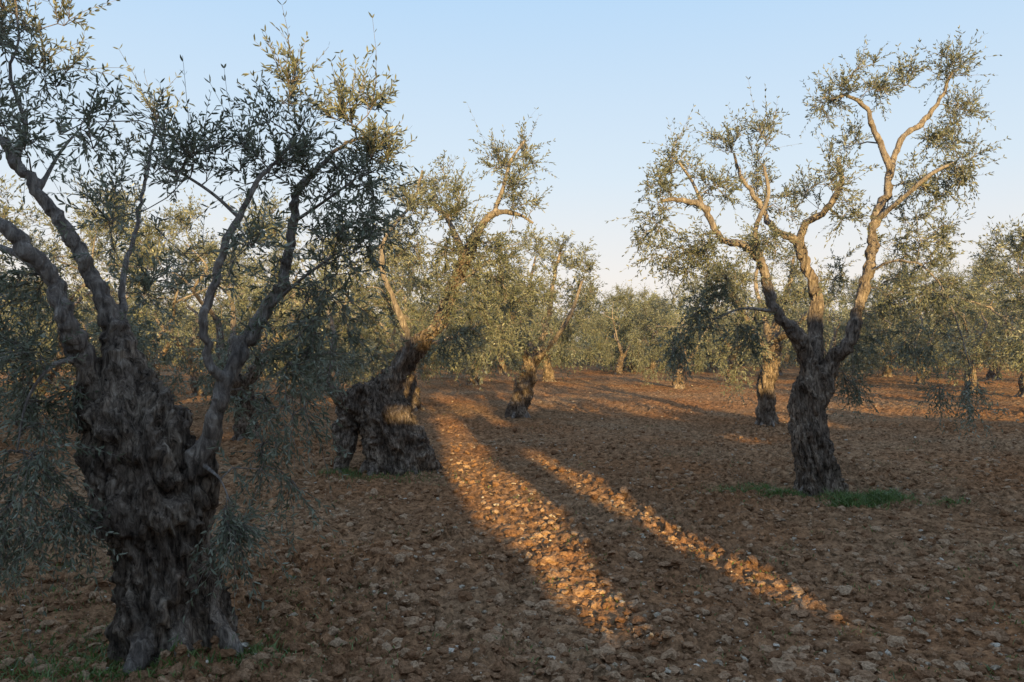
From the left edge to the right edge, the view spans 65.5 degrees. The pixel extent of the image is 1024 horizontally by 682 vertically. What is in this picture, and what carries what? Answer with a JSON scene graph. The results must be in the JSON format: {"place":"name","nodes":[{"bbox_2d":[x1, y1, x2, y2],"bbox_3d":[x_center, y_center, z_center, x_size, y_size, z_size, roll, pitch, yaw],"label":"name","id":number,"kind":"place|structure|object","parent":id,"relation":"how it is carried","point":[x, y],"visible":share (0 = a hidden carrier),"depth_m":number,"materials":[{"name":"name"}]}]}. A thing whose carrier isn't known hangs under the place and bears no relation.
{"place":"outdoors","nodes":[
{"label":"outdoors","id":0,"kind":"place"},
{"bbox_2d":[0,345,1023,681],"bbox_3d":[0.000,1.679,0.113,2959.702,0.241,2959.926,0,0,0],"label":"ground","id":1,"kind":"structure","parent":0,"point":[620,401],"depth_m":7.60,"materials":[{"name":"soil"}]},
{"bbox_2d":[0,234,32,373],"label":"olive tree","id":2,"kind":"object","parent":1,"relation":"on","point":[4,315],"visible":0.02,"depth_m":22.91,"materials":[{"name":"green plant"}]},
{"bbox_2d":[0,174,71,442],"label":"olive tree","id":3,"kind":"object","parent":1,"relation":"on","point":[4,214],"visible":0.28,"depth_m":12.29,"materials":[{"name":"green plant"}]},
{"bbox_2d":[4,266,96,385],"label":"olive tree","id":4,"kind":"object","parent":1,"relation":"on","point":[88,319],"visible":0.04,"depth_m":30.27,"materials":[{"name":"green plant"}]},
{"bbox_2d":[0,168,184,425],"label":"olive tree","id":5,"kind":"object","parent":1,"relation":"on","point":[81,291],"visible":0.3,"depth_m":15.84,"materials":[{"name":"green plant"}]},
{"bbox_2d":[2,233,183,375],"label":"olive tree","id":6,"kind":"object","parent":1,"relation":"on","point":[78,281],"visible":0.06,"depth_m":26.52,"materials":[{"name":"green plant"}]},
{"bbox_2d":[4,178,267,416],"bbox_3d":[-8.764,-0.881,18.387,6.151,5.754,5.654,0,0,33],"label":"olive tree","id":7,"kind":"object","parent":1,"relation":"on","point":[176,221],"visible":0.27,"depth_m":18.36,"materials":[{"name":"green plant"}]},
{"bbox_2d":[91,270,215,378],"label":"olive tree","id":8,"kind":"object","parent":1,"relation":"on","point":[164,350],"visible":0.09,"depth_m":35.96,"materials":[{"name":"green plant"}]},
{"bbox_2d":[80,222,267,395],"bbox_3d":[-10.315,-0.824,25.218,5.710,5.659,5.036,0,0,-11],"label":"olive tree","id":9,"kind":"object","parent":1,"relation":"on","point":[193,376],"visible":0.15,"depth_m":24.81,"materials":[{"name":"green plant"}]},
{"bbox_2d":[0,0,419,675],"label":"olive tree","id":10,"kind":"object","parent":1,"relation":"on","point":[148,464],"visible":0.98,"depth_m":4.36,"materials":[{"name":"green plant"}]},
{"bbox_2d":[70,186,385,440],"bbox_3d":[-4.741,-0.388,13.402,4.999,4.702,4.831,0,0,17],"label":"olive tree","id":11,"kind":"object","parent":1,"relation":"on","point":[243,413],"visible":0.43,"depth_m":12.98,"materials":[{"name":"green plant"}]},
{"bbox_2d":[197,263,331,381],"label":"olive tree","id":12,"kind":"object","parent":1,"relation":"on","point":[240,326],"visible":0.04,"depth_m":32.74,"materials":[{"name":"green plant"}]},
{"bbox_2d":[189,219,392,403],"bbox_3d":[-5.901,-0.649,22.089,5.468,5.395,6.002,0,0,8],"label":"olive tree","id":13,"kind":"object","parent":1,"relation":"on","point":[287,398],"visible":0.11,"depth_m":21.56,"materials":[{"name":"green plant"}]},
{"bbox_2d":[282,275,394,372],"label":"olive tree","id":14,"kind":"object","parent":1,"relation":"on","point":[351,316],"visible":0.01,"depth_m":38.16,"materials":[{"name":"green plant"}]},
{"bbox_2d":[285,250,452,385],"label":"olive tree","id":15,"kind":"object","parent":1,"relation":"on","point":[394,329],"visible":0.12,"depth_m":26.92,"materials":[{"name":"green plant"}]},
{"bbox_2d":[238,102,558,475],"bbox_3d":[-1.421,-0.551,10.368,4.120,5.262,3.030,0,0,0],"label":"olive tree","id":16,"kind":"object","parent":1,"relation":"on","point":[378,415],"visible":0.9,"depth_m":10.26,"materials":[{"name":"green plant"}]},
{"bbox_2d":[272,219,525,411],"bbox_3d":[-2.314,-0.513,19.958,5.190,5.028,5.959,0,0,36],"label":"olive tree","id":17,"kind":"object","parent":1,"relation":"on","point":[411,391],"visible":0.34,"depth_m":19.70,"materials":[{"name":"green plant"}]},
{"bbox_2d":[368,274,469,379],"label":"olive tree","id":18,"kind":"object","parent":1,"relation":"on","point":[427,321],"visible":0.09,"depth_m":35.73,"materials":[{"name":"green plant"}]},
{"bbox_2d":[412,262,549,385],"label":"olive tree","id":19,"kind":"object","parent":1,"relation":"on","point":[472,381],"visible":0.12,"depth_m":29.94,"materials":[{"name":"green plant"}]},
{"bbox_2d":[445,280,551,374],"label":"olive tree","id":20,"kind":"object","parent":1,"relation":"on","point":[502,368],"visible":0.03,"depth_m":40.83,"materials":[{"name":"green plant"}]},
{"bbox_2d":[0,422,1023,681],"bbox_3d":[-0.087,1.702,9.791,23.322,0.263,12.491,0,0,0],"label":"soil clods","id":21,"kind":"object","parent":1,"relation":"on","point":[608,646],"visible":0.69,"depth_m":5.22,"materials":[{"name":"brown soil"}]},
{"bbox_2d":[1,266,1022,371],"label":"distant olive trees","id":22,"kind":"object","parent":1,"relation":"on","point":[617,313],"visible":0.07,"depth_m":48.76,"materials":[{"name":"green plant"}]},
{"bbox_2d":[0,379,1023,681],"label":"field stones","id":23,"kind":"object","parent":1,"relation":"on","point":[720,663],"visible":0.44,"depth_m":5.50,"materials":[{"name":"stone"}]},
{"bbox_2d":[0,385,1023,681],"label":"grass tufts","id":24,"kind":"object","parent":1,"relation":"on","point":[868,499],"visible":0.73,"depth_m":4.71,"materials":[{"name":"green plant"}]},
{"bbox_2d":[456,224,608,418],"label":"olive tree","id":25,"kind":"object","parent":1,"relation":"on","point":[519,403],"visible":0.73,"depth_m":17.71,"materials":[{"name":"green plant"}]},
{"bbox_2d":[488,274,617,381],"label":"olive tree","id":26,"kind":"object","parent":1,"relation":"on","point":[548,373],"visible":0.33,"depth_m":32.82,"materials":[{"name":"green plant"}]},
{"bbox_2d":[572,279,670,373],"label":"olive tree","id":27,"kind":"object","parent":1,"relation":"on","point":[621,299],"visible":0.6,"depth_m":41.73,"materials":[{"name":"green plant"}]},
{"bbox_2d":[607,293,703,370],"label":"olive tree","id":28,"kind":"object","parent":1,"relation":"on","point":[652,366],"visible":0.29,"depth_m":43.74,"materials":[{"name":"green plant"}]},
{"bbox_2d":[621,278,736,388],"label":"olive tree","id":29,"kind":"object","parent":1,"relation":"on","point":[643,359],"visible":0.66,"depth_m":29.33,"materials":[{"name":"green plant"}]},
{"bbox_2d":[661,261,803,381],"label":"olive tree","id":30,"kind":"object","parent":1,"relation":"on","point":[736,353],"visible":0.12,"depth_m":33.31,"materials":[{"name":"green plant"}]},
{"bbox_2d":[691,222,849,426],"bbox_3d":[5.056,-0.330,16.091,3.043,4.548,3.271,0,0,0],"label":"olive tree","id":31,"kind":"object","parent":1,"relation":"on","point":[765,411],"visible":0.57,"depth_m":16.18,"materials":[{"name":"green plant"}]},
{"bbox_2d":[720,283,832,376],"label":"olive tree","id":32,"kind":"object","parent":1,"relation":"on","point":[780,372],"visible":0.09,"depth_m":39.46,"materials":[{"name":"green plant"}]},
{"bbox_2d":[606,25,1020,495],"bbox_3d":[3.389,-0.838,8.979,4.749,5.622,2.514,0,0,0],"label":"olive tree","id":33,"kind":"object","parent":1,"relation":"on","point":[817,469],"visible":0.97,"depth_m":8.84,"materials":[{"name":"green plant"}]},
{"bbox_2d":[771,268,910,379],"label":"olive tree","id":34,"kind":"object","parent":1,"relation":"on","point":[834,344],"visible":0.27,"depth_m":34.47,"materials":[{"name":"green plant"}]},
{"bbox_2d":[840,270,955,376],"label":"olive tree","id":35,"kind":"object","parent":1,"relation":"on","point":[889,373],"visible":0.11,"depth_m":37.91,"materials":[{"name":"green plant"}]},
{"bbox_2d":[836,242,1000,383],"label":"olive tree","id":36,"kind":"object","parent":1,"relation":"on","point":[921,336],"visible":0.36,"depth_m":30.69,"materials":[{"name":"green plant"}]},
{"bbox_2d":[873,254,1023,389],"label":"olive tree","id":37,"kind":"object","parent":1,"relation":"on","point":[965,335],"visible":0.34,"depth_m":27.61,"materials":[{"name":"green plant"}]},
{"bbox_2d":[919,251,1023,380],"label":"olive tree","id":38,"kind":"object","parent":1,"relation":"on","point":[991,374],"visible":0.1,"depth_m":34.14,"materials":[{"name":"green plant"}]},
{"bbox_2d":[924,237,1023,396],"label":"olive tree","id":39,"kind":"object","parent":1,"relation":"on","point":[988,336],"visible":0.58,"depth_m":24.05,"materials":[{"name":"green plant"}]},
{"bbox_2d":[935,213,1023,388],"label":"olive tree","id":40,"kind":"object","parent":1,"relation":"on","point":[1014,256],"visible":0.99,"depth_m":17.80,"materials":[{"name":"green plant"}]},
{"bbox_2d":[973,271,1023,369],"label":"olive tree","id":41,"kind":"object","parent":1,"relation":"on","point":[1007,296],"visible":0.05,"depth_m":38.97,"materials":[{"name":"green plant"}]},
{"bbox_2d":[0,0,1023,341],"label":"sky","id":42,"kind":"structure","parent":0,"point":[604,78],"materials":[{"name":"blue"}]}
]}

